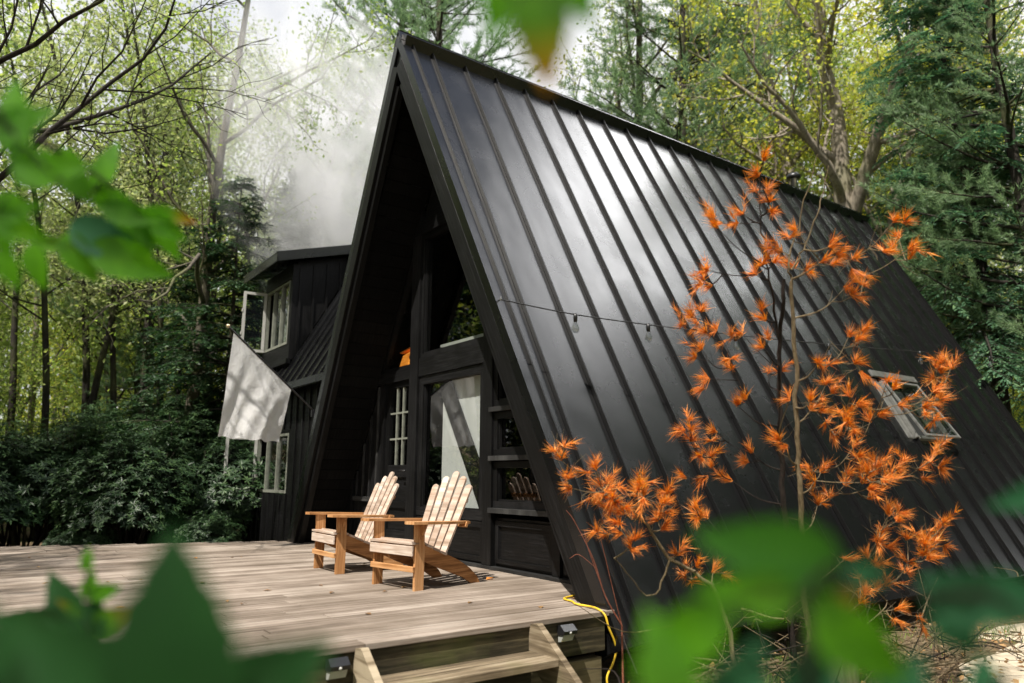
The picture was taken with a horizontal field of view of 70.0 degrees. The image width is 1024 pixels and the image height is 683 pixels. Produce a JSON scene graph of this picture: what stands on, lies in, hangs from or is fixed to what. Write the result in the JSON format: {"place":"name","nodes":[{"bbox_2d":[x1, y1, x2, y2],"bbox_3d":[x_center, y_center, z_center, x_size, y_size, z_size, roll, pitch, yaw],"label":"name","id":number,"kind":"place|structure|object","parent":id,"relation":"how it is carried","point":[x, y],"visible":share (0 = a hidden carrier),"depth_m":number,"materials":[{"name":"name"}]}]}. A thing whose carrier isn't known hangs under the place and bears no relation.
{"place":"outdoors","nodes":[
{"label":"outdoors","id":0,"kind":"place"},
{"bbox_2d":[0,522,1019,682],"bbox_3d":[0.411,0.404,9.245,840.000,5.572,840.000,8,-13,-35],"label":"ground","id":1,"kind":"structure","parent":0,"point":[746,637],"depth_m":6.54,"materials":[{"name":"brown soil"}]},
{"bbox_2d":[0,36,54,171],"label":"forest tree","id":2,"kind":"object","parent":1,"relation":"on","point":[29,76],"visible":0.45,"depth_m":17.79,"materials":[{"name":"green plant"}]},
{"bbox_2d":[0,0,58,192],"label":"forest tree","id":3,"kind":"object","parent":1,"relation":"on","point":[9,5],"visible":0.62,"depth_m":11.88,"materials":[{"name":"green plant"}]},
{"bbox_2d":[0,415,62,526],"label":"rhododendron bush","id":4,"kind":"object","parent":1,"relation":"on","point":[6,515],"visible":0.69,"depth_m":12.52,"materials":[{"name":"green plant"}]},
{"bbox_2d":[0,278,71,441],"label":"understory tree","id":5,"kind":"object","parent":1,"relation":"on","point":[6,364],"visible":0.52,"depth_m":21.75,"materials":[{"name":"green plant"}]},
{"bbox_2d":[0,287,77,367],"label":"forest tree","id":6,"kind":"object","parent":1,"relation":"on","point":[6,343],"visible":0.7,"depth_m":19.28,"materials":[{"name":"green plant"}]},
{"bbox_2d":[0,197,77,360],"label":"forest tree","id":7,"kind":"object","parent":1,"relation":"on","point":[30,316],"visible":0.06,"depth_m":43.62,"materials":[{"name":"green plant"}]},
{"bbox_2d":[0,281,80,439],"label":"understory tree","id":8,"kind":"object","parent":1,"relation":"on","point":[26,365],"visible":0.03,"depth_m":40.63,"materials":[{"name":"green plant"}]},
{"bbox_2d":[4,420,84,539],"bbox_3d":[-10.901,3.335,17.175,2.802,2.988,2.771,8,-13,-35],"label":"rhododendron bush","id":9,"kind":"object","parent":1,"relation":"on","point":[34,531],"visible":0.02,"depth_m":16.90,"materials":[{"name":"green plant"}]},
{"bbox_2d":[0,431,98,546],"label":"rhododendron bush","id":10,"kind":"object","parent":1,"relation":"on","point":[32,474],"visible":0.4,"depth_m":12.99,"materials":[{"name":"green plant"}]},
{"bbox_2d":[0,1,100,439],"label":"forest tree","id":11,"kind":"object","parent":1,"relation":"on","point":[13,343],"visible":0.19,"depth_m":21.76,"materials":[{"name":"green plant"}]},
{"bbox_2d":[0,143,103,339],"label":"forest tree","id":12,"kind":"object","parent":1,"relation":"on","point":[34,281],"visible":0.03,"depth_m":29.36,"materials":[{"name":"green plant"}]},
{"bbox_2d":[0,6,106,437],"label":"forest tree","id":13,"kind":"object","parent":1,"relation":"on","point":[32,398],"visible":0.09,"depth_m":26.02,"materials":[{"name":"green plant"}]},
{"bbox_2d":[0,283,118,435],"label":"understory tree","id":14,"kind":"object","parent":1,"relation":"on","point":[50,349],"visible":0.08,"depth_m":29.40,"materials":[{"name":"green plant"}]},
{"bbox_2d":[0,0,124,529],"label":"forest tree","id":15,"kind":"object","parent":1,"relation":"on","point":[43,305],"visible":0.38,"depth_m":19.15,"materials":[{"name":"green plant"}]},
{"bbox_2d":[4,546,122,630],"bbox_3d":[-0.653,0.951,0.952,0.143,1.340,0.255,10,-14,-43],"label":"maple seedling","id":16,"kind":"object","parent":1,"relation":"on","point":[63,600],"visible":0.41,"depth_m":1.00,"materials":[{"name":"green plant"}]},
{"bbox_2d":[1,205,127,423],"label":"forest tree","id":17,"kind":"object","parent":1,"relation":"on","point":[57,327],"visible":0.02,"depth_m":35.12,"materials":[{"name":"green plant"}]},
{"bbox_2d":[0,280,135,445],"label":"understory tree","id":18,"kind":"object","parent":1,"relation":"on","point":[93,350],"visible":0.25,"depth_m":25.15,"materials":[{"name":"green plant"}]},
{"bbox_2d":[42,525,94,545],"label":"rhododendron bush","id":19,"kind":"object","parent":1,"relation":"on","point":[64,538],"visible":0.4,"depth_m":11.76,"materials":[{"name":"green plant"}]},
{"bbox_2d":[5,408,150,544],"bbox_3d":[-8.471,2.811,14.344,2.804,3.023,2.836,8,-13,-36],"label":"rhododendron bush","id":20,"kind":"object","parent":1,"relation":"on","point":[75,442],"visible":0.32,"depth_m":14.01,"materials":[{"name":"green plant"}]},
{"bbox_2d":[0,0,159,429],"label":"forest tree","id":21,"kind":"object","parent":1,"relation":"on","point":[85,374],"visible":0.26,"depth_m":21.66,"materials":[{"name":"green plant"}]},
{"bbox_2d":[0,286,165,438],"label":"understory tree","id":22,"kind":"object","parent":1,"relation":"on","point":[67,377],"visible":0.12,"depth_m":26.06,"materials":[{"name":"green plant"}]},
{"bbox_2d":[9,24,182,424],"bbox_3d":[-12.152,-2.106,21.404,5.401,15.291,4.330,8,-13,-36],"label":"forest tree","id":23,"kind":"object","parent":1,"relation":"on","point":[113,386],"visible":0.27,"depth_m":21.32,"materials":[{"name":"green plant"}]},
{"bbox_2d":[29,399,162,539],"bbox_3d":[-9.409,3.100,17.020,3.260,3.515,3.297,2,-11,-8],"label":"rhododendron bush","id":24,"kind":"object","parent":1,"relation":"on","point":[107,416],"visible":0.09,"depth_m":16.70,"materials":[{"name":"green plant"}]},
{"bbox_2d":[74,525,125,544],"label":"rhododendron bush","id":25,"kind":"object","parent":1,"relation":"on","point":[93,536],"visible":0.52,"depth_m":11.94,"materials":[{"name":"green plant"}]},
{"bbox_2d":[13,146,191,420],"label":"forest tree","id":26,"kind":"object","parent":1,"relation":"on","point":[106,372],"visible":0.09,"depth_m":25.42,"materials":[{"name":"green plant"}]},
{"bbox_2d":[50,300,186,428],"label":"understory tree","id":27,"kind":"object","parent":1,"relation":"on","point":[125,395],"visible":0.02,"depth_m":27.09,"materials":[{"name":"green plant"}]},
{"bbox_2d":[15,0,222,413],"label":"forest tree","id":28,"kind":"object","parent":1,"relation":"on","point":[105,121],"visible":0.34,"depth_m":21.66,"materials":[{"name":"green plant"}]},
{"bbox_2d":[47,427,205,543],"bbox_3d":[-6.805,2.809,13.113,2.752,2.539,2.673,6,-12,-27],"label":"rhododendron bush","id":29,"kind":"object","parent":1,"relation":"on","point":[111,496],"visible":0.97,"depth_m":12.48,"materials":[{"name":"green plant"}]},
{"bbox_2d":[71,297,182,423],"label":"understory tree","id":30,"kind":"object","parent":1,"relation":"on","point":[130,358],"visible":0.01,"depth_m":31.51,"materials":[{"name":"green plant"}]},
{"bbox_2d":[44,0,222,412],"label":"forest tree","id":31,"kind":"object","parent":1,"relation":"on","point":[149,172],"visible":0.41,"depth_m":19.23,"materials":[{"name":"green plant"}]},
{"bbox_2d":[26,89,248,417],"bbox_3d":[-11.578,-1.517,23.763,5.274,14.652,6.056,-2,-11,10],"label":"pine tree","id":32,"kind":"object","parent":1,"relation":"on","point":[123,377],"visible":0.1,"depth_m":22.56,"materials":[{"name":"green plant"}]},
{"bbox_2d":[0,0,290,217],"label":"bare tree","id":33,"kind":"object","parent":1,"relation":"on","point":[61,124],"visible":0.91,"depth_m":9.33,"materials":[{"name":"green plant"}]},
{"bbox_2d":[77,119,215,420],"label":"forest tree","id":34,"kind":"object","parent":1,"relation":"on","point":[161,257],"visible":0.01,"depth_m":29.35,"materials":[{"name":"green plant"}]},
{"bbox_2d":[76,261,227,542],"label":"hemlock tree","id":35,"kind":"object","parent":1,"relation":"on","point":[185,297],"visible":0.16,"depth_m":18.75,"materials":[{"name":"green plant"}]},
{"bbox_2d":[103,394,204,538],"bbox_3d":[-8.597,3.161,17.719,3.462,3.691,3.424,-4,-12,24],"label":"rhododendron bush","id":36,"kind":"object","parent":1,"relation":"on","point":[176,407],"visible":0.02,"depth_m":17.48,"materials":[{"name":"green plant"}]},
{"bbox_2d":[70,0,244,417],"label":"forest tree","id":37,"kind":"object","parent":1,"relation":"on","point":[145,323],"visible":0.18,"depth_m":21.09,"materials":[{"name":"green plant"}]},
{"bbox_2d":[46,0,277,425],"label":"forest tree","id":38,"kind":"object","parent":1,"relation":"on","point":[99,369],"visible":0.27,"depth_m":21.16,"materials":[{"name":"green plant"}]},
{"bbox_2d":[0,524,336,682],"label":"maple shoot","id":39,"kind":"object","parent":1,"relation":"on","point":[173,625],"visible":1,"depth_m":0.41,"materials":[{"name":"green plant"}]},
{"bbox_2d":[122,404,254,533],"bbox_3d":[-6.676,2.943,15.321,2.934,3.164,2.967,-5,-12,28],"label":"rhododendron bush","id":40,"kind":"object","parent":1,"relation":"on","point":[195,440],"visible":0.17,"depth_m":15.08,"materials":[{"name":"green plant"}]},
{"bbox_2d":[129,282,248,408],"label":"understory tree","id":41,"kind":"object","parent":1,"relation":"on","point":[217,354],"visible":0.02,"depth_m":26.61,"materials":[{"name":"green plant"}]},
{"bbox_2d":[129,117,249,380],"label":"forest tree","id":42,"kind":"object","parent":1,"relation":"on","point":[188,200],"visible":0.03,"depth_m":27.07,"materials":[{"name":"green plant"}]},
{"bbox_2d":[141,383,244,453],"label":"rhododendron bush","id":43,"kind":"object","parent":1,"relation":"on","point":[193,407],"visible":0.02,"depth_m":17.18,"materials":[{"name":"green plant"}]},
{"bbox_2d":[101,175,287,543],"bbox_3d":[-6.622,1.088,16.949,5.338,9.574,5.068,1,-11,-3],"label":"hemlock tree","id":44,"kind":"object","parent":1,"relation":"on","point":[215,251],"visible":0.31,"depth_m":16.65,"materials":[{"name":"green plant"}]},
{"bbox_2d":[177,509,247,542],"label":"rhododendron bush","id":45,"kind":"object","parent":1,"relation":"on","point":[211,528],"visible":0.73,"depth_m":12.05,"materials":[{"name":"green plant"}]},
{"bbox_2d":[154,436,285,541],"bbox_3d":[-5.377,3.059,14.289,2.928,2.537,2.880,-8,-13,37],"label":"rhododendron bush","id":46,"kind":"object","parent":1,"relation":"on","point":[214,475],"visible":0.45,"depth_m":13.45,"materials":[{"name":"green plant"}]},
{"bbox_2d":[28,0,413,523],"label":"deciduous tree","id":47,"kind":"object","parent":1,"relation":"on","point":[214,180],"visible":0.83,"depth_m":17.20,"materials":[{"name":"green plant"}]},
{"bbox_2d":[169,114,273,344],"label":"forest tree","id":48,"kind":"object","parent":1,"relation":"on","point":[238,158],"visible":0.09,"depth_m":31.40,"materials":[{"name":"green plant"}]},
{"bbox_2d":[170,234,277,372],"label":"understory tree","id":49,"kind":"object","parent":1,"relation":"on","point":[251,346],"visible":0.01,"depth_m":28.26,"materials":[{"name":"green plant"}]},
{"bbox_2d":[155,1,294,406],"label":"forest tree","id":50,"kind":"object","parent":1,"relation":"on","point":[216,293],"visible":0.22,"depth_m":24.96,"materials":[{"name":"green plant"}]},
{"bbox_2d":[173,168,338,442],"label":"hemlock tree","id":51,"kind":"object","parent":1,"relation":"on","point":[286,228],"visible":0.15,"depth_m":19.79,"materials":[{"name":"green plant"}]},
{"bbox_2d":[148,19,375,305],"bbox_3d":[-7.648,-3.229,26.030,8.393,19.320,8.646,-5,-12,27],"label":"deciduous tree","id":52,"kind":"object","parent":1,"relation":"on","point":[321,168],"visible":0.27,"depth_m":26.71,"materials":[{"name":"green plant"}]},
{"bbox_2d":[170,24,394,353],"bbox_3d":[-6.595,-2.401,23.131,9.300,16.652,7.089,13,-16,-50],"label":"deciduous tree","id":53,"kind":"object","parent":1,"relation":"on","point":[332,157],"visible":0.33,"depth_m":24.41,"materials":[{"name":"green plant"}]},
{"bbox_2d":[240,230,329,529],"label":"hemlock tree","id":54,"kind":"object","parent":1,"relation":"on","point":[294,247],"depth_m":20.07,"materials":[{"name":"green plant"}]},
{"bbox_2d":[0,0,595,290],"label":"maple sapling","id":55,"kind":"object","parent":1,"relation":"on","point":[127,238],"visible":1,"depth_m":0.87,"materials":[{"name":"green plant"}]},
{"bbox_2d":[0,541,612,682],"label":"wooden deck","id":56,"kind":"structure","parent":1,"relation":"on","point":[500,627],"depth_m":5.09,"materials":[{"name":"brown wood"}]},
{"bbox_2d":[325,656,350,679],"bbox_3d":[-0.923,1.738,3.883,0.110,0.110,0.078,8,-13,-35],"label":"solar step light","id":57,"kind":"object","parent":56,"relation":"attached to","point":[336,668],"visible":1,"depth_m":3.87,"materials":[{"name":"black plastic"}]},
{"bbox_2d":[305,471,402,573],"bbox_3d":[-1.560,1.790,7.360,0.855,0.957,0.770,8,-13,-34],"label":"adirondack chair","id":58,"kind":"object","parent":56,"relation":"on","point":[341,540],"visible":0.89,"depth_m":7.31,"materials":[{"name":"brown wood"}]},
{"bbox_2d":[361,471,478,590],"bbox_3d":[-0.766,1.609,6.367,0.770,0.957,0.855,-10,-15,43],"label":"adirondack chair","id":59,"kind":"object","parent":56,"relation":"on","point":[425,550],"visible":1,"depth_m":6.31,"materials":[{"name":"brown wood"}]},
{"bbox_2d":[557,624,576,641],"bbox_3d":[0.365,1.915,4.799,0.110,0.110,0.078,8,-13,-35],"label":"solar step light","id":60,"kind":"object","parent":56,"relation":"attached to","point":[567,632],"visible":1,"depth_m":4.79,"materials":[{"name":"black plastic"}]},
{"bbox_2d":[563,595,616,682],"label":"extension cord","id":61,"kind":"object","parent":56,"relation":"on","point":[606,619],"visible":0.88,"depth_m":4.99,"materials":[{"name":"yellow plastic"}]},
{"bbox_2d":[255,0,520,245],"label":"pine tree","id":62,"kind":"object","parent":1,"relation":"on","point":[362,3],"visible":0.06,"depth_m":28.56,"materials":[{"name":"green plant"}]},
{"bbox_2d":[280,0,533,246],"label":"pine tree","id":63,"kind":"object","parent":1,"relation":"on","point":[439,26],"visible":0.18,"depth_m":25.48,"materials":[{"name":"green plant"}]},
{"bbox_2d":[0,81,1022,439],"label":"woodland","id":64,"kind":"object","parent":1,"relation":"on","point":[220,289],"depth_m":50.17,"materials":[{"name":"green plant"}]},
{"bbox_2d":[566,510,623,682],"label":"bare shrub","id":65,"kind":"object","parent":1,"relation":"on","point":[622,654],"visible":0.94,"depth_m":4.90,"materials":[{"name":"red plant"}]},
{"bbox_2d":[223,29,1023,660],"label":"cabin","id":66,"kind":"object","parent":1,"relation":"on","point":[487,189],"visible":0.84,"depth_m":8.77,"materials":[{"name":"black metal"}]},
{"bbox_2d":[223,433,288,492],"bbox_3d":[-4.570,2.170,13.039,0.649,1.020,1.762,8,-13,-35],"label":"casement window","id":67,"kind":"structure","parent":66,"relation":"in","point":[258,443],"depth_m":13.37,"materials":[{"name":"paint"}]},
{"bbox_2d":[240,280,290,353],"bbox_3d":[-4.594,-0.464,13.643,0.516,1.180,1.348,8,-13,-35],"label":"casement window","id":68,"kind":"structure","parent":66,"relation":"in","point":[267,299],"depth_m":13.99,"materials":[{"name":"paint"}]},
{"bbox_2d":[218,324,314,441],"bbox_3d":[-3.136,0.571,9.645,1.308,1.500,0.150,8,-13,-35],"label":"flag","id":69,"kind":"object","parent":66,"relation":"attached to","point":[257,394],"visible":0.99,"depth_m":9.48,"materials":[{"name":"white fabric"}]},
{"bbox_2d":[384,380,408,538],"bbox_3d":[-1.467,1.544,9.268,0.124,2.080,0.694,8,-13,-35],"label":"door","id":70,"kind":"structure","parent":66,"relation":"in","point":[392,529],"depth_m":9.32,"materials":[{"name":"black wood"}]},
{"bbox_2d":[382,256,412,373],"bbox_3d":[-1.477,-0.395,9.712,0.060,1.619,0.908,8,-13,-35],"label":"gable window","id":71,"kind":"structure","parent":66,"relation":"in","point":[408,283],"depth_m":9.70,"materials":[{"name":"black wood"}]},
{"bbox_2d":[400,347,409,366],"bbox_3d":[-1.336,0.233,9.578,0.143,0.289,0.390,8,-13,-35],"label":"orange lamp","id":72,"kind":"object","parent":66,"relation":"attached to","point":[405,359],"visible":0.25,"depth_m":9.56,"materials":[{"name":"brown"}]},
{"bbox_2d":[416,363,483,520],"bbox_3d":[-0.684,1.148,8.291,0.070,1.650,1.456,8,-13,-35],"label":"window","id":73,"kind":"structure","parent":66,"relation":"in","point":[468,513],"depth_m":8.66,"materials":[{"name":"black wood"}]},
{"bbox_2d":[420,224,483,357],"bbox_3d":[-0.675,-0.671,8.629,0.070,1.580,1.456,8,-13,-35],"label":"window","id":74,"kind":"structure","parent":66,"relation":"in","point":[426,243],"depth_m":9.10,"materials":[{"name":"black wood"}]},
{"bbox_2d":[488,361,510,411],"bbox_3d":[0.134,0.354,7.241,0.120,0.615,1.127,8,-13,-35],"label":"window","id":75,"kind":"structure","parent":66,"relation":"in","point":[501,404],"depth_m":7.59,"materials":[{"name":"black wood"}]},
{"bbox_2d":[488,411,527,460],"bbox_3d":[0.131,0.907,7.138,0.120,0.490,1.127,8,-13,-35],"label":"window","id":76,"kind":"structure","parent":66,"relation":"in","point":[500,453],"depth_m":7.43,"materials":[{"name":"black wood"}]},
{"bbox_2d":[487,461,547,516],"bbox_3d":[0.093,1.417,7.093,0.120,0.510,1.007,8,-13,-35],"label":"window","id":77,"kind":"structure","parent":66,"relation":"in","point":[501,506],"depth_m":7.20,"materials":[{"name":"black wood"}]},
{"bbox_2d":[501,299,1023,367],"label":"string lights","id":78,"kind":"object","parent":66,"relation":"hanging from","point":[648,325],"visible":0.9,"depth_m":7.03,"materials":[{"name":"black metal"}]},
{"bbox_2d":[543,429,734,655],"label":"dead pine sapling","id":79,"kind":"object","parent":1,"relation":"on","point":[638,486],"visible":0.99,"depth_m":4.48,"materials":[{"name":"orange plant"}]},
{"bbox_2d":[537,0,831,165],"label":"forest tree","id":80,"kind":"object","parent":1,"relation":"on","point":[633,8],"visible":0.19,"depth_m":26.86,"materials":[{"name":"green plant"}]},
{"bbox_2d":[556,0,820,194],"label":"deciduous tree","id":81,"kind":"object","parent":1,"relation":"on","point":[662,71],"visible":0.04,"depth_m":32.89,"materials":[{"name":"green plant"}]},
{"bbox_2d":[555,0,855,201],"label":"deciduous tree","id":82,"kind":"object","parent":1,"relation":"on","point":[648,113],"visible":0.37,"depth_m":24.46,"materials":[{"name":"green plant"}]},
{"bbox_2d":[633,0,777,176],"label":"pine tree","id":83,"kind":"object","parent":1,"relation":"on","point":[661,61],"visible":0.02,"depth_m":30.14,"materials":[{"name":"green plant"}]},
{"bbox_2d":[668,145,796,660],"bbox_3d":[1.494,0.547,4.904,0.933,3.719,1.359,-3,-11,19],"label":"dead pine sapling","id":84,"kind":"object","parent":1,"relation":"on","point":[715,223],"visible":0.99,"depth_m":4.92,"materials":[{"name":"orange plant"}]},
{"bbox_2d":[643,28,822,179],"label":"forest tree","id":85,"kind":"object","parent":1,"relation":"on","point":[702,112],"visible":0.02,"depth_m":41.16,"materials":[{"name":"green plant"}]},
{"bbox_2d":[656,0,812,185],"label":"pine tree","id":86,"kind":"object","parent":1,"relation":"on","point":[733,95],"depth_m":34.36,"materials":[{"name":"green plant"}]},
{"bbox_2d":[576,567,1023,682],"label":"brush pile","id":87,"kind":"object","parent":1,"relation":"on","point":[785,649],"visible":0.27,"depth_m":5.19,"materials":[{"name":"beige plant"}]},
{"bbox_2d":[720,0,901,211],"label":"forest tree","id":88,"kind":"object","parent":1,"relation":"on","point":[803,178],"visible":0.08,"depth_m":30.73,"materials":[{"name":"green plant"}]},
{"bbox_2d":[628,623,1023,682],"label":"leaf litter","id":89,"kind":"object","parent":1,"relation":"on","point":[961,677],"visible":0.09,"depth_m":5.80,"materials":[{"name":"brown plant"}]},
{"bbox_2d":[628,482,1023,682],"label":"maple shrub","id":90,"kind":"object","parent":1,"relation":"on","point":[779,566],"visible":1,"depth_m":0.44,"materials":[{"name":"green plant"}]},
{"bbox_2d":[743,0,930,226],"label":"forest tree","id":91,"kind":"object","parent":1,"relation":"on","point":[813,77],"visible":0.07,"depth_m":31.30,"materials":[{"name":"green plant"}]},
{"bbox_2d":[658,0,1023,305],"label":"maple tree","id":92,"kind":"object","parent":1,"relation":"on","point":[841,181],"visible":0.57,"depth_m":22.02,"materials":[{"name":"green plant"}]},
{"bbox_2d":[834,667,859,682],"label":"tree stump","id":93,"kind":"object","parent":1,"relation":"on","point":[850,678],"visible":0.09,"depth_m":4.44,"materials":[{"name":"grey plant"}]},
{"bbox_2d":[698,623,1023,682],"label":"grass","id":94,"kind":"structure","parent":1,"relation":"on","point":[993,631],"depth_m":6.63,"materials":[{"name":"plant"}]},
{"bbox_2d":[755,154,967,640],"bbox_3d":[2.303,0.597,4.728,1.787,3.570,1.164,8,-13,-35],"label":"dead pine sapling","id":95,"kind":"object","parent":1,"relation":"on","point":[927,546],"visible":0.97,"depth_m":4.69,"materials":[{"name":"orange plant"}]},
{"bbox_2d":[709,0,1023,286],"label":"deciduous tree","id":96,"kind":"object","parent":1,"relation":"on","point":[833,66],"visible":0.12,"depth_m":27.69,"materials":[{"name":"green plant"}]},
{"bbox_2d":[794,12,1001,296],"bbox_3d":[14.627,-3.829,27.994,7.613,20.550,6.568,8,-13,-37],"label":"forest tree","id":97,"kind":"object","parent":1,"relation":"on","point":[849,71],"visible":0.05,"depth_m":29.65,"materials":[{"name":"green plant"}]},
{"bbox_2d":[817,48,1020,272],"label":"forest tree","id":98,"kind":"object","parent":1,"relation":"on","point":[887,136],"visible":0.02,"depth_m":37.11,"materials":[{"name":"green plant"}]},
{"bbox_2d":[853,0,1023,429],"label":"hemlock tree","id":99,"kind":"object","parent":1,"relation":"on","point":[994,344],"visible":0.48,"depth_m":15.33,"materials":[{"name":"green plant"}]},
{"bbox_2d":[855,0,1023,351],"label":"pine tree","id":100,"kind":"object","parent":1,"relation":"on","point":[998,187],"visible":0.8,"depth_m":14.41,"materials":[{"name":"green plant"}]},
{"bbox_2d":[862,3,1023,401],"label":"hemlock tree","id":101,"kind":"object","parent":1,"relation":"on","point":[879,214],"visible":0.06,"depth_m":21.87,"materials":[{"name":"green plant"}]},
{"bbox_2d":[902,1,1023,272],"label":"forest tree","id":102,"kind":"object","parent":1,"relation":"on","point":[998,106],"visible":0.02,"depth_m":34.99,"materials":[{"name":"green plant"}]},
{"bbox_2d":[1009,376,1023,427],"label":"understory tree","id":103,"kind":"object","parent":1,"relation":"on","point":[1016,402],"visible":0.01,"depth_m":24.44,"materials":[{"name":"green plant"}]},
{"bbox_2d":[0,0,1023,421],"label":"sky","id":104,"kind":"structure","parent":0,"point":[278,11],"materials":[{"name":"white"}]},
{"bbox_2d":[959,624,1023,682],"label":"sandy path","id":105,"kind":"structure","parent":0,"point":[1013,662],"depth_m":5.93,"materials":[{"name":"beige sand"}]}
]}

